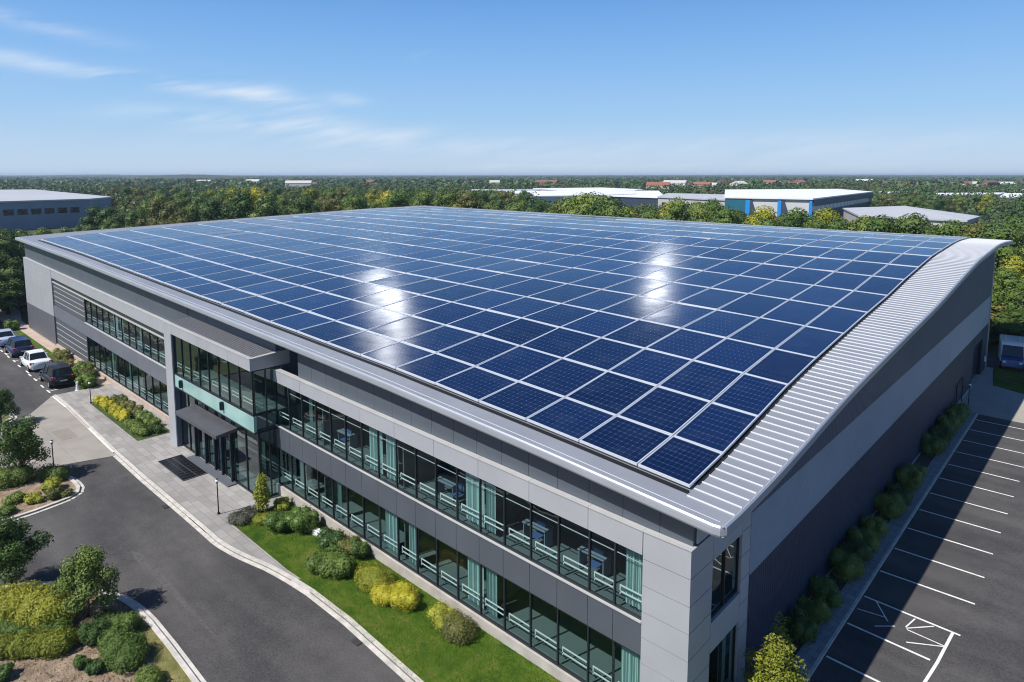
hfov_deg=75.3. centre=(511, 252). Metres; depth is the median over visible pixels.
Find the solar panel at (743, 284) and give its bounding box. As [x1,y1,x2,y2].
[711,275,774,293]
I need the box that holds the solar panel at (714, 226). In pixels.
[696,225,731,227]
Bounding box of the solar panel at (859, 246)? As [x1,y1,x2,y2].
[837,242,881,250]
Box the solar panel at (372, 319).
[336,308,410,330]
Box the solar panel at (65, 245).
[57,241,92,247]
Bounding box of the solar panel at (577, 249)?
[550,244,603,254]
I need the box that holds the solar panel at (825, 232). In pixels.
[808,230,844,234]
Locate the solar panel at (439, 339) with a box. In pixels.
[401,325,479,352]
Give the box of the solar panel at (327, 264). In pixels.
[296,259,355,270]
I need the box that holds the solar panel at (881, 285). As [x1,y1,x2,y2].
[854,276,903,295]
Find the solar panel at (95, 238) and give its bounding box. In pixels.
[76,235,115,240]
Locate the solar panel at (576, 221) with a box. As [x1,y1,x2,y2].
[558,220,592,223]
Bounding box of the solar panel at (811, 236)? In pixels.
[789,233,832,239]
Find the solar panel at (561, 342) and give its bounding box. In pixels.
[521,327,600,357]
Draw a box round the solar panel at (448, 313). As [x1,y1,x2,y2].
[412,302,484,324]
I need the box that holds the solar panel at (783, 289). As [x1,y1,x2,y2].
[751,280,812,299]
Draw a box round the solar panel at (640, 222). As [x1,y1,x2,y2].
[624,220,656,223]
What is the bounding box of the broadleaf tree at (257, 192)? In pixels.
[248,187,272,212]
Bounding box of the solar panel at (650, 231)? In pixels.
[629,229,672,234]
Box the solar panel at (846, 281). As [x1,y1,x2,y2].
[815,272,871,290]
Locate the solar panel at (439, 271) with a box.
[407,264,474,278]
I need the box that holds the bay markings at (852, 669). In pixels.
[826,656,879,681]
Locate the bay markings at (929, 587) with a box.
[881,571,974,604]
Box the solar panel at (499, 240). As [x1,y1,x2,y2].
[474,237,523,244]
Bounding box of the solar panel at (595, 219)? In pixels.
[578,218,613,220]
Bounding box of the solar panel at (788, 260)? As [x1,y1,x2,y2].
[763,254,816,267]
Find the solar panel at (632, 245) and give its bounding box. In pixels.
[608,240,656,249]
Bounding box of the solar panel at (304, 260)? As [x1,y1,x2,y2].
[277,255,332,265]
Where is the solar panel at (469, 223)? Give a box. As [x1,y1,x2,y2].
[450,221,490,225]
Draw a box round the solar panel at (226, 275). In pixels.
[199,269,255,281]
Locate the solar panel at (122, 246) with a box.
[105,243,148,249]
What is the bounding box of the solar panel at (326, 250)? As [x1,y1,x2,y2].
[298,246,352,254]
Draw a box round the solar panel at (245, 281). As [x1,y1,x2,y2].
[217,274,276,288]
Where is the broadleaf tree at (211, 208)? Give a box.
[198,196,230,220]
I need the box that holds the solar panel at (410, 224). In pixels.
[391,222,428,226]
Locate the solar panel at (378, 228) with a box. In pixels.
[361,225,400,230]
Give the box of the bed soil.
[90,398,169,440]
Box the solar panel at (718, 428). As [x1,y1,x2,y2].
[674,402,757,454]
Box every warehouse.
[0,189,111,230]
[471,189,539,191]
[506,190,635,204]
[533,187,642,190]
[607,191,662,207]
[657,193,724,209]
[724,189,872,217]
[843,206,980,228]
[936,192,1005,198]
[1001,193,1022,201]
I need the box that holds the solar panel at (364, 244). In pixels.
[340,240,392,248]
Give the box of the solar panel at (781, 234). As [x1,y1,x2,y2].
[761,232,802,237]
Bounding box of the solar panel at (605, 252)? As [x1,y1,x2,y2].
[579,247,632,258]
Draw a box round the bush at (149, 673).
[133,663,164,681]
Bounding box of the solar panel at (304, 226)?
[283,224,326,228]
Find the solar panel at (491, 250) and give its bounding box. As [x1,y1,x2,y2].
[464,245,520,255]
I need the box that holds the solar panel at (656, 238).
[633,235,680,242]
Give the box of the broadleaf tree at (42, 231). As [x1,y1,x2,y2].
[35,227,53,234]
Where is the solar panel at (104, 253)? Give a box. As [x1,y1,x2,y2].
[85,250,125,257]
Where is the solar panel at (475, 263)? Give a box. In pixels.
[450,256,513,268]
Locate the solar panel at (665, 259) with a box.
[638,253,695,265]
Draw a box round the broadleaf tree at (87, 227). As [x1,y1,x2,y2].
[82,224,95,230]
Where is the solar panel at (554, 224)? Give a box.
[536,222,571,226]
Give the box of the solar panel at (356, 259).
[337,252,394,263]
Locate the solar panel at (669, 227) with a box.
[649,225,689,229]
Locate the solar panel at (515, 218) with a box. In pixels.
[497,216,534,219]
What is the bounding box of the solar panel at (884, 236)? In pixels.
[866,234,902,238]
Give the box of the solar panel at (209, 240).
[185,237,230,243]
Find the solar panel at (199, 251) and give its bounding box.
[177,247,224,255]
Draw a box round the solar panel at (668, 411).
[617,386,709,435]
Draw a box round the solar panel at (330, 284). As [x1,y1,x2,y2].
[301,276,362,292]
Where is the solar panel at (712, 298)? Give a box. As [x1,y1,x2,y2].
[677,288,746,309]
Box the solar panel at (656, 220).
[640,219,672,221]
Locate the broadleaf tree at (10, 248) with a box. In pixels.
[0,228,24,270]
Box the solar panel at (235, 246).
[211,243,261,250]
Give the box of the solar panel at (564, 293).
[527,284,600,303]
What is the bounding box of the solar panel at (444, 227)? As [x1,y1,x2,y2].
[422,225,466,229]
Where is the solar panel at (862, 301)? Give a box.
[833,291,887,312]
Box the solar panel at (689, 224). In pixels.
[673,223,707,226]
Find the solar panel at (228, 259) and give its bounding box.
[206,254,254,263]
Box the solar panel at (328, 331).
[297,321,365,343]
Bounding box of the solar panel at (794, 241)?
[773,238,816,245]
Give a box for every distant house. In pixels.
[246,179,261,182]
[285,180,311,187]
[366,180,378,183]
[489,180,499,184]
[535,180,558,184]
[646,182,670,192]
[663,180,687,186]
[693,182,711,187]
[729,181,747,185]
[763,180,775,183]
[780,180,796,184]
[795,180,806,183]
[980,180,996,185]
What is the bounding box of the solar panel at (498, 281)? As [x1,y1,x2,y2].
[463,273,532,289]
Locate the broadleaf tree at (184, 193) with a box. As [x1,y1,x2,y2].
[179,190,191,201]
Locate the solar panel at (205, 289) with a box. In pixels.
[181,282,235,296]
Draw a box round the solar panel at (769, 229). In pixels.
[751,227,787,231]
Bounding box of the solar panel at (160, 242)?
[139,239,180,244]
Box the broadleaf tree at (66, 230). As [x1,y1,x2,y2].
[57,227,75,232]
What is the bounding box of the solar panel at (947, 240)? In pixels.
[928,237,959,243]
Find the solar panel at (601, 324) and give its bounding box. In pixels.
[562,311,637,337]
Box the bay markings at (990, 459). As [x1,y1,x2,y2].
[956,451,1021,466]
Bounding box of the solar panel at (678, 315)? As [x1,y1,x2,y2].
[640,303,715,327]
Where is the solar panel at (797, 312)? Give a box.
[761,300,830,325]
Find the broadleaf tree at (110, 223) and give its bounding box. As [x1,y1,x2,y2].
[99,216,123,229]
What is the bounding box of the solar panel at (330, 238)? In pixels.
[304,235,356,242]
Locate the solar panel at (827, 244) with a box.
[803,240,848,248]
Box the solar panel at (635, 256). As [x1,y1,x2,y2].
[607,250,663,262]
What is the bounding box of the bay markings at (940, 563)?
[895,548,984,577]
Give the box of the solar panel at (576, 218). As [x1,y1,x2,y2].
[557,217,587,219]
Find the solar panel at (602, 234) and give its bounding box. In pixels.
[580,231,626,237]
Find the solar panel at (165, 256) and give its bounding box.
[139,252,187,261]
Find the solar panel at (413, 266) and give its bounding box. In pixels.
[383,260,446,272]
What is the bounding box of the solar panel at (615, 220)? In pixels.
[602,219,636,221]
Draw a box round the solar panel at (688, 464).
[638,436,722,487]
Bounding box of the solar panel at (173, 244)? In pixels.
[151,241,193,248]
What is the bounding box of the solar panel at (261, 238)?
[235,235,285,241]
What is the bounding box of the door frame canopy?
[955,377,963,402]
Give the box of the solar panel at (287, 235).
[273,231,319,237]
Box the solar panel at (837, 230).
[819,229,852,231]
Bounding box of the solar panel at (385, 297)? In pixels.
[352,288,419,307]
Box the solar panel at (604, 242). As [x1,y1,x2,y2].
[580,238,629,246]
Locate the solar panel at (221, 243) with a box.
[198,240,246,246]
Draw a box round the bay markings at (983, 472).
[949,464,1018,481]
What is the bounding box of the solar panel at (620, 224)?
[601,222,637,226]
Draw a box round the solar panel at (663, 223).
[645,222,681,224]
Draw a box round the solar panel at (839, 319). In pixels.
[806,306,867,333]
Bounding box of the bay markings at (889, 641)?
[847,623,929,660]
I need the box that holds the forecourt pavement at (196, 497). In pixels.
[54,384,300,580]
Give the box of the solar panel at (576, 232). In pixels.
[553,229,600,235]
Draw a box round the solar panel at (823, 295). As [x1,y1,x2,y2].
[790,285,852,306]
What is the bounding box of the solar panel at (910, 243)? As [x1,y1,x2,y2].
[885,239,924,246]
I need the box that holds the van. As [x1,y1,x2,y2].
[998,334,1023,370]
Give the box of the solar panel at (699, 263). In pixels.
[671,257,726,270]
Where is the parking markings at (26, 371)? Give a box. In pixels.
[0,346,56,392]
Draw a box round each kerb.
[1,464,84,524]
[2,410,17,422]
[5,581,205,681]
[53,395,423,681]
[803,413,977,681]
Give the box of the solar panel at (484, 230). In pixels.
[461,228,506,233]
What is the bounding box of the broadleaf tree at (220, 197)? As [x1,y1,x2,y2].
[213,192,231,206]
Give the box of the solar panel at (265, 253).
[242,249,292,257]
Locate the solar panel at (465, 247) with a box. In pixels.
[440,243,494,251]
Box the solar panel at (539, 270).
[506,264,570,277]
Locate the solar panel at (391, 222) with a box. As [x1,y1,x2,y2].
[373,221,411,224]
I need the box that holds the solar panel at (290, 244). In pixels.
[263,240,316,248]
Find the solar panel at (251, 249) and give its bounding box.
[226,246,277,253]
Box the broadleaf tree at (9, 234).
[1,229,24,259]
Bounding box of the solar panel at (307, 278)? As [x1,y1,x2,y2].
[278,271,338,285]
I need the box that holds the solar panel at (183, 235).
[161,233,203,238]
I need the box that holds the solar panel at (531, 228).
[510,225,550,231]
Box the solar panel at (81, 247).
[66,244,102,250]
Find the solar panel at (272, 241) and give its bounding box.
[247,238,298,245]
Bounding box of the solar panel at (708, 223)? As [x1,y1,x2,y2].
[692,222,722,224]
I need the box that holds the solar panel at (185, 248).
[164,244,208,251]
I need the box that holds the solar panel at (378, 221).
[362,219,398,223]
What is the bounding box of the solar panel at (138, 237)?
[120,235,159,239]
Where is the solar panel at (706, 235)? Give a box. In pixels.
[685,232,727,238]
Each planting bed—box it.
[0,476,79,519]
[0,585,163,681]
[2,414,11,420]
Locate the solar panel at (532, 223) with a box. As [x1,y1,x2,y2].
[514,221,552,224]
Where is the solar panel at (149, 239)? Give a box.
[130,237,170,242]
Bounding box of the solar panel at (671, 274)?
[640,266,701,281]
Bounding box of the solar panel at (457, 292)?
[423,284,490,301]
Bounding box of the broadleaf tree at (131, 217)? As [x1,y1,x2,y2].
[120,209,148,227]
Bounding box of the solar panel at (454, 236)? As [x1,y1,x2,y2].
[430,233,479,239]
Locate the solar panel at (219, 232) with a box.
[198,229,241,234]
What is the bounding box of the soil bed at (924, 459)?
[753,452,935,681]
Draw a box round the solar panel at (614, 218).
[605,217,625,218]
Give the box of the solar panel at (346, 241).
[320,238,373,245]
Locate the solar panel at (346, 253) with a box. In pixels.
[315,249,373,258]
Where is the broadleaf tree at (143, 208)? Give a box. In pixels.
[136,202,151,223]
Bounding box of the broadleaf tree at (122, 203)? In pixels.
[115,201,130,212]
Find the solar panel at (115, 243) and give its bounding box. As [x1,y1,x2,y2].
[96,240,137,246]
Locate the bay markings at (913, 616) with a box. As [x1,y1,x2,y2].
[864,596,959,635]
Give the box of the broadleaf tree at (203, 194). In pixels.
[193,191,211,202]
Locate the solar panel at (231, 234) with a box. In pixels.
[210,231,254,236]
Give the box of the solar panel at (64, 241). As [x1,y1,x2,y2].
[49,239,81,244]
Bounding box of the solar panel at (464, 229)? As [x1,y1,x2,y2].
[442,226,483,232]
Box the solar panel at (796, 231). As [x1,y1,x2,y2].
[777,229,816,232]
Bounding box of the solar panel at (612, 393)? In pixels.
[566,371,656,415]
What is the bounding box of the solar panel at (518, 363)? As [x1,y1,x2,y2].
[476,346,561,381]
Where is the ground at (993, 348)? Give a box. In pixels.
[11,194,1023,681]
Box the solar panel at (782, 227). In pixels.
[765,226,797,228]
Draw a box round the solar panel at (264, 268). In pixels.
[240,262,294,273]
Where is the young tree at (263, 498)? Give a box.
[252,472,271,512]
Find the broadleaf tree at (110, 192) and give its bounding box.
[104,187,122,207]
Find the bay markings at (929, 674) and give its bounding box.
[923,663,937,681]
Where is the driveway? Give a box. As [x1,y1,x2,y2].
[959,367,1023,422]
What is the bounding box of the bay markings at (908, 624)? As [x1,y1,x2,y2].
[875,601,944,646]
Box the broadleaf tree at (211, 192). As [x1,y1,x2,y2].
[206,189,214,196]
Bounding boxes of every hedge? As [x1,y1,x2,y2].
[0,462,40,489]
[0,579,84,631]
[0,616,74,636]
[0,626,78,661]
[36,463,71,481]
[90,607,143,631]
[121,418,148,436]
[139,424,164,433]
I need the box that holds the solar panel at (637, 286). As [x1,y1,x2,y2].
[602,277,672,295]
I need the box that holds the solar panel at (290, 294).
[258,286,324,302]
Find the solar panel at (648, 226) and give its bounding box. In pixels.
[625,224,665,228]
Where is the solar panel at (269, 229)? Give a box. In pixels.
[247,227,290,232]
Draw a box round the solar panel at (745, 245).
[721,241,769,250]
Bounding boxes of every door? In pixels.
[197,428,208,459]
[208,435,218,467]
[217,439,225,472]
[224,438,234,477]
[971,339,982,379]
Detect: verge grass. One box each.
[4,323,96,389]
[137,621,191,681]
[993,368,1023,393]
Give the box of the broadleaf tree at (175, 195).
[172,193,181,198]
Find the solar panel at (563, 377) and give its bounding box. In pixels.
[519,358,606,397]
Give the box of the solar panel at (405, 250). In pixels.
[379,246,435,255]
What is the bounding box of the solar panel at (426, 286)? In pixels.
[393,279,458,294]
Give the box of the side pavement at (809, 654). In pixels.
[791,413,975,679]
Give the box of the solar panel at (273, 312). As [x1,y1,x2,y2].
[244,303,306,322]
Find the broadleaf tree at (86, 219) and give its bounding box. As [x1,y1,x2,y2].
[76,205,102,230]
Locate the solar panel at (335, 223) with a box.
[317,221,352,225]
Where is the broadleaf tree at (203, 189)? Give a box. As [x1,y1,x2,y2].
[193,187,205,193]
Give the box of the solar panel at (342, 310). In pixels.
[308,299,379,320]
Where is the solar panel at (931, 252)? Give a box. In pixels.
[903,247,941,256]
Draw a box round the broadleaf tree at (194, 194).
[189,191,199,203]
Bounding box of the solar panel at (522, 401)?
[479,382,563,420]
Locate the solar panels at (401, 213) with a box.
[41,207,604,241]
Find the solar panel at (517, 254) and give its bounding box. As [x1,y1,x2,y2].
[489,249,547,259]
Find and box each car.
[0,328,15,345]
[4,335,34,357]
[20,349,52,371]
[39,361,75,387]
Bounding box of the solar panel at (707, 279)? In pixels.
[675,271,737,287]
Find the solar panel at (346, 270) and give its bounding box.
[318,264,376,275]
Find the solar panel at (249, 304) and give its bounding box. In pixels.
[221,296,279,312]
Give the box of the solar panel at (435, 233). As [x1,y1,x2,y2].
[411,230,459,237]
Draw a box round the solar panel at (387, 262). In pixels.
[357,256,419,267]
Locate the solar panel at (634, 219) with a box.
[618,218,651,219]
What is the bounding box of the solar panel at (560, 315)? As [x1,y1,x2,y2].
[522,303,596,326]
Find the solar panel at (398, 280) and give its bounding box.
[367,273,431,287]
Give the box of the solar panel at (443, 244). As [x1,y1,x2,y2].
[417,240,471,248]
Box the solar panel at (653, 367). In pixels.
[609,348,691,385]
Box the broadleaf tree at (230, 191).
[224,187,240,199]
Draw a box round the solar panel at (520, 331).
[482,318,558,345]
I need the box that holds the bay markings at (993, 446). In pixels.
[964,440,1023,453]
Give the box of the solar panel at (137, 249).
[116,245,160,253]
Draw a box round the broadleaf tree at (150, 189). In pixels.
[144,186,156,194]
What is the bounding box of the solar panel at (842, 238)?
[821,235,862,241]
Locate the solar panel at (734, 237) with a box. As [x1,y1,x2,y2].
[712,234,756,240]
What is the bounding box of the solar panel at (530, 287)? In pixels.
[495,278,565,296]
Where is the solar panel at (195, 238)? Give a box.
[173,235,217,240]
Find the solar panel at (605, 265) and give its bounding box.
[573,259,634,271]
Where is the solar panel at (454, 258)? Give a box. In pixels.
[424,252,485,263]
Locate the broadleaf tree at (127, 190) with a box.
[119,186,133,195]
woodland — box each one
[0,175,1023,188]
[0,181,1023,227]
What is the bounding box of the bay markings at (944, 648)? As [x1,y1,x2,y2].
[935,633,953,663]
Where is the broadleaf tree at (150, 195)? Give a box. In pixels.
[141,192,155,204]
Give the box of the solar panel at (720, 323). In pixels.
[682,310,758,337]
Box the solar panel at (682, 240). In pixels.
[660,236,707,244]
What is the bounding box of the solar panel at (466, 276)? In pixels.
[433,269,501,283]
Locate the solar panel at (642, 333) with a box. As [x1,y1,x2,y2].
[602,319,680,347]
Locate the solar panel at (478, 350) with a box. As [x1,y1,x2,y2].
[437,335,518,365]
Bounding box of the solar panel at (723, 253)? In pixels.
[696,248,749,259]
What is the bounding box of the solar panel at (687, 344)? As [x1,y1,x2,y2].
[646,328,725,360]
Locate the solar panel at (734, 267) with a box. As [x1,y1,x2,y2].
[704,260,762,275]
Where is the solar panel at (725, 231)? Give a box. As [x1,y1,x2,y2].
[704,228,744,233]
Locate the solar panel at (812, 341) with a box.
[776,326,843,358]
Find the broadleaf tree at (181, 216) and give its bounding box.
[156,201,192,224]
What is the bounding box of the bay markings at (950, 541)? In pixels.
[908,528,992,553]
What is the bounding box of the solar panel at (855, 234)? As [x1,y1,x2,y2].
[837,232,872,236]
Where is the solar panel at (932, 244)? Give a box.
[916,241,951,249]
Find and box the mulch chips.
[1,585,186,681]
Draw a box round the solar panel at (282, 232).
[260,229,304,234]
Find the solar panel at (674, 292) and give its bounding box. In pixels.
[639,282,709,302]
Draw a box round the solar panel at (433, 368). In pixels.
[396,353,474,384]
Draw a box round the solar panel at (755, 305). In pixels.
[718,293,787,317]
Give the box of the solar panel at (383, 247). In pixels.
[357,243,411,251]
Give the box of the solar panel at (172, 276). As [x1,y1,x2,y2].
[148,271,197,282]
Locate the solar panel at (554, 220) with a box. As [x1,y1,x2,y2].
[540,218,574,221]
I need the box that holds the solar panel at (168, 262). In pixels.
[153,256,202,265]
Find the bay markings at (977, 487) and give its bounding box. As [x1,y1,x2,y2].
[939,477,1013,496]
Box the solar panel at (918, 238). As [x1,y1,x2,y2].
[897,236,934,240]
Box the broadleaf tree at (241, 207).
[224,189,260,219]
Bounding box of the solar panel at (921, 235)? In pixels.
[906,234,939,236]
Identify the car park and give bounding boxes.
[808,414,1023,681]
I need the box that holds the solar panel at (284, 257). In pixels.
[260,252,313,261]
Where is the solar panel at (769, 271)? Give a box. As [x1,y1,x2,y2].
[741,264,796,279]
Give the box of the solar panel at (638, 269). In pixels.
[607,263,668,276]
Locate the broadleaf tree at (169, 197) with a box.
[159,191,174,201]
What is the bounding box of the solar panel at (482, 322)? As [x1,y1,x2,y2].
[447,310,519,334]
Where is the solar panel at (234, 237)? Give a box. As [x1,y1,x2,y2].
[220,233,269,239]
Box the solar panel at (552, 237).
[529,234,574,241]
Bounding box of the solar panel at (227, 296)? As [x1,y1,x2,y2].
[200,289,256,303]
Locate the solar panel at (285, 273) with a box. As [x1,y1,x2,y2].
[259,266,314,279]
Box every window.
[3,210,13,215]
[17,209,27,214]
[31,208,40,213]
[45,208,53,213]
[58,207,66,212]
[70,207,79,212]
[84,299,92,324]
[87,337,95,361]
[90,302,98,327]
[93,340,101,370]
[95,305,102,330]
[98,343,107,374]
[101,308,110,334]
[104,347,114,378]
[107,311,118,338]
[110,351,119,382]
[114,314,124,341]
[117,355,126,386]
[120,317,130,345]
[123,359,133,391]
[127,321,135,349]
[130,363,140,395]
[134,325,144,353]
[137,367,147,400]
[141,328,151,357]
[144,372,154,404]
[149,332,159,361]
[151,376,162,410]
[156,336,165,366]
[159,381,168,415]
[172,335,182,377]
[179,390,189,449]
[180,339,192,381]
[187,395,198,452]
[189,343,201,386]
[198,347,210,391]
[207,351,220,396]
[217,356,230,402]
[227,361,241,408]
[232,422,247,490]
[238,366,254,415]
[245,429,259,495]
[253,368,266,414]
[255,412,267,431]
[260,430,271,495]
[265,366,276,411]
[267,410,276,427]
[269,427,279,495]
[275,382,289,430]
[277,447,293,491]
[288,388,302,437]
[291,455,307,499]
[301,394,315,444]
[303,462,318,508]
[315,401,332,452]
[317,470,332,518]
[329,407,347,460]
[332,479,349,528]
[344,415,361,469]
[347,487,363,538]
[361,423,382,477]
[363,496,379,549]
[377,430,398,487]
[379,506,397,560]
[395,439,415,498]
[397,516,418,573]
[415,448,435,509]
[416,527,436,586]
[435,457,456,520]
[436,538,456,599]
[456,467,483,532]
[457,550,483,614]
[479,478,503,545]
[480,564,503,630]
[504,490,529,559]
[504,578,529,647]
[530,502,557,575]
[530,592,556,665]
[557,608,587,681]
[558,516,588,591]
[587,626,612,681]
[588,530,614,604]
[612,640,640,681]
[613,543,642,619]
[711,549,725,618]
[717,625,735,681]
[718,641,721,681]
[723,536,739,605]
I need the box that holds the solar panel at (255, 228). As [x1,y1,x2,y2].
[233,225,277,230]
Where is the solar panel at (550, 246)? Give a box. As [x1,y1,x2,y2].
[522,242,576,251]
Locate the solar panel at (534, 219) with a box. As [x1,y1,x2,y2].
[517,217,554,220]
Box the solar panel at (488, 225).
[469,223,508,227]
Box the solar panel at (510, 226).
[490,224,530,229]
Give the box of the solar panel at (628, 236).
[606,232,652,239]
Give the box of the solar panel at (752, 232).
[731,230,771,235]
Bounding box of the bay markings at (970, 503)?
[931,493,1007,513]
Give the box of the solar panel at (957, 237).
[938,236,966,239]
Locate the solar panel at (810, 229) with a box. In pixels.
[795,228,828,229]
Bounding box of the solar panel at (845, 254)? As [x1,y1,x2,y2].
[818,248,867,260]
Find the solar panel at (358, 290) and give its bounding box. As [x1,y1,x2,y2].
[326,282,390,298]
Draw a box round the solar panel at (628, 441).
[579,416,671,465]
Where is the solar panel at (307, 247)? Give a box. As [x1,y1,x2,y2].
[281,243,335,251]
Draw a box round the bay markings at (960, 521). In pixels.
[919,509,1000,532]
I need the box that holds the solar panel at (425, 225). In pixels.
[406,223,445,227]
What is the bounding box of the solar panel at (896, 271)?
[873,264,918,279]
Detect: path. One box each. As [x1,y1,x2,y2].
[0,307,21,322]
[18,321,110,385]
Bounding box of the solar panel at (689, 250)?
[668,245,716,255]
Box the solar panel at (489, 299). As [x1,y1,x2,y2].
[455,290,525,309]
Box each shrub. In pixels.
[0,503,17,517]
[0,660,15,681]
[1,491,26,504]
[3,319,20,329]
[23,491,44,504]
[40,476,61,491]
[43,487,62,499]
[53,348,70,359]
[59,356,73,365]
[59,488,73,497]
[72,653,90,669]
[73,360,94,375]
[74,372,96,387]
[77,366,98,376]
[77,615,112,646]
[84,657,103,675]
[92,395,108,403]
[98,398,116,409]
[107,613,138,632]
[108,402,124,414]
[110,394,128,404]
[112,408,129,421]
[120,399,135,409]
[126,404,143,415]
[133,409,154,421]
[143,416,161,426]
[227,509,252,525]
[240,504,261,517]
[251,512,268,525]
[263,509,289,533]
[273,496,289,511]
[284,503,321,534]
[303,544,354,579]
[313,525,344,549]
[337,532,360,554]
[349,536,370,559]
[354,561,394,593]
[369,582,391,606]
[379,580,419,613]
[426,599,456,633]
[437,608,476,646]
[781,604,820,644]
[797,594,833,624]
[807,575,844,608]
[828,546,867,583]
[837,537,876,567]
[845,526,880,553]
[859,514,889,541]
[874,491,908,519]
[884,481,914,508]
[894,464,923,492]
[904,462,928,484]
[920,431,949,455]
[928,423,954,443]
[937,413,962,433]
[944,406,969,424]
[950,402,971,415]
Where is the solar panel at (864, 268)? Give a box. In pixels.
[835,261,887,275]
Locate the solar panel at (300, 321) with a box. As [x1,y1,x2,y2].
[270,312,334,331]
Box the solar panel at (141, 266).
[120,262,164,271]
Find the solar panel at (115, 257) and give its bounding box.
[96,254,137,261]
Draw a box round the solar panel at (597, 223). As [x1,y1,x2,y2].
[579,221,616,224]
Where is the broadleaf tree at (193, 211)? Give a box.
[185,203,208,221]
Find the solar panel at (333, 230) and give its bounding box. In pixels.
[313,227,353,232]
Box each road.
[0,320,404,681]
[986,354,1023,371]
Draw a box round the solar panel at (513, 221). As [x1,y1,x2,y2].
[493,220,531,223]
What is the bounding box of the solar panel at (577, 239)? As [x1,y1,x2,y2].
[553,236,601,243]
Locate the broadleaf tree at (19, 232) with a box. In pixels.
[15,228,29,235]
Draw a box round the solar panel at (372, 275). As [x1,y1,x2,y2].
[341,268,404,281]
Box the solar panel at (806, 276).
[777,267,833,284]
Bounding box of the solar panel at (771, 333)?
[728,317,804,348]
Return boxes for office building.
[15,205,1012,681]
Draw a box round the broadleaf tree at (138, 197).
[129,194,143,209]
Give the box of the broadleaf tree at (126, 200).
[119,195,132,204]
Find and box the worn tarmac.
[130,550,220,642]
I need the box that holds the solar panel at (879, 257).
[853,251,901,263]
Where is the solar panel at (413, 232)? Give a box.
[394,229,438,234]
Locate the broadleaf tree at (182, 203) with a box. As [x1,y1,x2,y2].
[170,196,188,212]
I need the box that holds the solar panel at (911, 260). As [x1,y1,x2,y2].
[889,254,930,266]
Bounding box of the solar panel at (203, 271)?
[183,264,235,276]
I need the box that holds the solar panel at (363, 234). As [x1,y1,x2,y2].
[343,231,387,237]
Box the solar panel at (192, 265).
[166,260,218,270]
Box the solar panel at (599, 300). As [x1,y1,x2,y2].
[562,290,636,310]
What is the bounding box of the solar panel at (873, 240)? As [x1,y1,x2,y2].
[852,237,893,243]
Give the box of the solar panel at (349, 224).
[328,222,370,226]
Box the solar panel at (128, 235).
[109,232,149,237]
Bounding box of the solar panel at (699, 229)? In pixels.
[677,227,718,231]
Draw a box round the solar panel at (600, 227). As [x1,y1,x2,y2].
[579,225,619,230]
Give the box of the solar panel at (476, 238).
[453,234,500,242]
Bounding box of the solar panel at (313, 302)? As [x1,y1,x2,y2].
[283,293,350,311]
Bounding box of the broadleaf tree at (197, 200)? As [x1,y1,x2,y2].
[187,194,218,220]
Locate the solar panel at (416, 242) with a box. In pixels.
[396,238,446,245]
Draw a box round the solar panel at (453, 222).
[434,220,471,224]
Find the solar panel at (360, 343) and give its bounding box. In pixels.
[327,331,399,355]
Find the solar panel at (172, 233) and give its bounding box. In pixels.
[150,231,191,236]
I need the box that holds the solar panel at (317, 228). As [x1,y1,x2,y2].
[298,226,338,230]
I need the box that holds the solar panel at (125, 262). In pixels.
[107,258,150,266]
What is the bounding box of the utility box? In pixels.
[310,527,320,536]
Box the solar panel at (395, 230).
[378,227,421,232]
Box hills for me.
[0,174,1023,178]
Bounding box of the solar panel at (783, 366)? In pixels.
[745,349,815,385]
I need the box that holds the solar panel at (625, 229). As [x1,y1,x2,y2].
[602,227,647,231]
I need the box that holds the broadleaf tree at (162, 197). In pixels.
[149,193,173,203]
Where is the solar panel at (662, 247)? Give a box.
[637,243,688,252]
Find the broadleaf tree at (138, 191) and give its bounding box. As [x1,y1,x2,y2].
[129,188,146,200]
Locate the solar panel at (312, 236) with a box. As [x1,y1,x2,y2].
[288,233,336,239]
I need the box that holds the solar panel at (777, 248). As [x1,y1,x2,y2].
[751,243,800,253]
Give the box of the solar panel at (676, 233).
[654,230,699,235]
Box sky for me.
[0,0,1023,174]
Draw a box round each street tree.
[0,388,20,425]
[0,414,50,467]
[0,515,54,587]
[50,544,121,616]
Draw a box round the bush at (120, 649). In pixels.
[95,623,150,674]
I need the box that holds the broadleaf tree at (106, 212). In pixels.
[91,205,128,229]
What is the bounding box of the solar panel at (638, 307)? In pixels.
[600,296,675,319]
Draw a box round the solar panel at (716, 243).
[690,239,738,247]
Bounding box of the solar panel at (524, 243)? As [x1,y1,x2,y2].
[497,239,548,248]
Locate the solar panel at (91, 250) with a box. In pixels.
[75,247,112,253]
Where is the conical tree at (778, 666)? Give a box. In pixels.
[741,611,809,681]
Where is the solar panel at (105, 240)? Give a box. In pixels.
[86,238,125,243]
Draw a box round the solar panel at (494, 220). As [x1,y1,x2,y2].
[478,219,512,222]
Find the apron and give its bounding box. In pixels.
[0,396,114,467]
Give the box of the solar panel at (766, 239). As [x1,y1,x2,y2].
[742,236,786,242]
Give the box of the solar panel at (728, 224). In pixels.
[710,223,743,225]
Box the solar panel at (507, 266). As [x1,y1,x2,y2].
[476,260,540,272]
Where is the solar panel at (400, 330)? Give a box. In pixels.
[367,316,444,341]
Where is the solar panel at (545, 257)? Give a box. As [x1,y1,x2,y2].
[515,252,573,263]
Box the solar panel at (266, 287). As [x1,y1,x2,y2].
[238,280,299,295]
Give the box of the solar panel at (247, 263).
[221,258,273,268]
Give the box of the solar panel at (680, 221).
[664,221,693,222]
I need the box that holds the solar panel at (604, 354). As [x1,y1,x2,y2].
[564,338,644,370]
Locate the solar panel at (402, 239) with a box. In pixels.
[377,235,428,242]
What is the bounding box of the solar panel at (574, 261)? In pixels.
[543,255,604,267]
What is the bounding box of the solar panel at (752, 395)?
[712,373,787,417]
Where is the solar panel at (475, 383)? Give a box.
[435,366,517,401]
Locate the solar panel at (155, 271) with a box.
[133,266,179,276]

